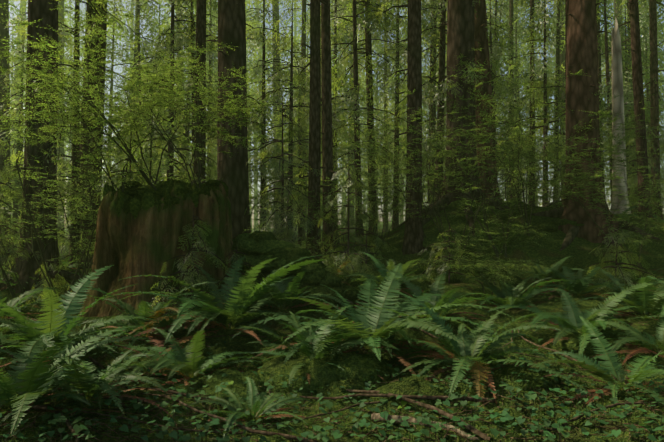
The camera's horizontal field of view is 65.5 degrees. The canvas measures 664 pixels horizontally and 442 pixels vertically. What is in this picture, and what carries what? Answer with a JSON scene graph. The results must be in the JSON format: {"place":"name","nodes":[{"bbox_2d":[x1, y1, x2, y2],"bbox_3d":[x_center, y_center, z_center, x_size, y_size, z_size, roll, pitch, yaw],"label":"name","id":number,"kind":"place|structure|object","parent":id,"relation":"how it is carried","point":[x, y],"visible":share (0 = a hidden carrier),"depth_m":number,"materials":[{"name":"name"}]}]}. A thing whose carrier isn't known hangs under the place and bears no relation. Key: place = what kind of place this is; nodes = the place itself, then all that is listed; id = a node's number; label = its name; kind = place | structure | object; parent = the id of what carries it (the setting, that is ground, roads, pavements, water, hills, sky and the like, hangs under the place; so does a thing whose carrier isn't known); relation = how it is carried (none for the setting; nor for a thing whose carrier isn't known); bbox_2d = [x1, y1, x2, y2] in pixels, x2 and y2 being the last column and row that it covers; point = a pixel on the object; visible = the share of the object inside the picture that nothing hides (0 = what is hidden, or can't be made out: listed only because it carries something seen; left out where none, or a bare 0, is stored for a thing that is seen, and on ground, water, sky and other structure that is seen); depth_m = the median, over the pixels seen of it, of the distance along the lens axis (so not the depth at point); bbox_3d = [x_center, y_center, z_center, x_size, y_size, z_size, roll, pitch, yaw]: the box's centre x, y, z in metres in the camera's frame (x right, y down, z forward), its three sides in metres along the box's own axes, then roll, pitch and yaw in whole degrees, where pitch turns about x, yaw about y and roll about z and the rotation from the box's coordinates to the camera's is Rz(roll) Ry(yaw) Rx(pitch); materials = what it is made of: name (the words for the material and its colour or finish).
{"place":"outdoors","nodes":[
{"label":"outdoors","id":0,"kind":"place"},
{"bbox_2d":[0,203,663,441],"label":"forest ground","id":1,"kind":"structure","parent":0,"point":[578,249],"depth_m":6.18,"materials":[{"name":"brown soil"}]},
{"bbox_2d":[79,183,233,316],"bbox_3d":[-2.824,0.504,8.923,2.778,2.426,2.638,0,-2,-1],"label":"old stump","id":2,"kind":"object","parent":1,"relation":"on","point":[145,242],"visible":0.56,"depth_m":8.11,"materials":[{"name":"brown wood"}]},
{"bbox_2d":[0,179,660,410],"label":"moss clumps","id":3,"kind":"object","parent":1,"relation":"on","point":[256,247],"visible":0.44,"depth_m":6.03,"materials":[{"name":"green plant"}]},
{"bbox_2d":[0,0,663,243],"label":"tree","id":4,"kind":"object","parent":1,"relation":"on","point":[377,18],"depth_m":19.19,"materials":[{"name":"green plant"}]},
{"bbox_2d":[0,188,663,290],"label":"tree roots","id":5,"kind":"object","parent":1,"relation":"on","point":[572,233],"visible":0.21,"depth_m":13.30,"materials":[{"name":"brown wood"}]},
{"bbox_2d":[0,206,663,437],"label":"sword ferns","id":6,"kind":"object","parent":1,"relation":"on","point":[365,328],"visible":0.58,"depth_m":5.53,"materials":[{"name":"green plant"}]},
{"bbox_2d":[0,0,663,270],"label":"tree trunks","id":7,"kind":"object","parent":1,"relation":"on","point":[319,63],"visible":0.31,"depth_m":15.72,"materials":[{"name":"brown plant"}]},
{"bbox_2d":[0,0,663,310],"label":"huckleberry shrub leaves","id":8,"kind":"object","parent":1,"relation":"on","point":[216,128],"visible":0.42,"depth_m":9.88,"materials":[{"name":"green plant"}]},
{"bbox_2d":[0,282,663,441],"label":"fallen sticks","id":9,"kind":"object","parent":1,"relation":"on","point":[409,399],"visible":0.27,"depth_m":3.89,"materials":[{"name":"brown wood"}]},
{"bbox_2d":[0,217,663,421],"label":"dead fern fronds","id":10,"kind":"object","parent":1,"relation":"on","point":[606,391],"visible":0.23,"depth_m":5.47,"materials":[{"name":"plant"}]},
{"bbox_2d":[0,94,663,324],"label":"saplings","id":11,"kind":"object","parent":1,"relation":"on","point":[279,230],"depth_m":11.29,"materials":[{"name":"green plant"}]},
{"bbox_2d":[0,278,663,441],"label":"ground cover leaves","id":12,"kind":"object","parent":1,"relation":"on","point":[505,414],"visible":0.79,"depth_m":3.69,"materials":[{"name":"green plant"}]},
{"bbox_2d":[3,0,662,293],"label":"large tree trunks","id":13,"kind":"object","parent":1,"relation":"on","point":[467,31],"visible":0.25,"depth_m":13.29,"materials":[{"name":"brown plant"}]},
{"bbox_2d":[610,18,631,213],"bbox_3d":[8.308,-2.877,14.979,0.538,6.441,0.620,-2,-3,41],"label":"snag tree","id":14,"kind":"object","parent":1,"relation":"on","point":[617,83],"visible":0.69,"depth_m":14.96,"materials":[{"name":"grey wood"}]},
{"bbox_2d":[9,0,663,227],"label":"sky","id":15,"kind":"structure","parent":0,"point":[15,2],"materials":[{"name":"white"}]}
]}

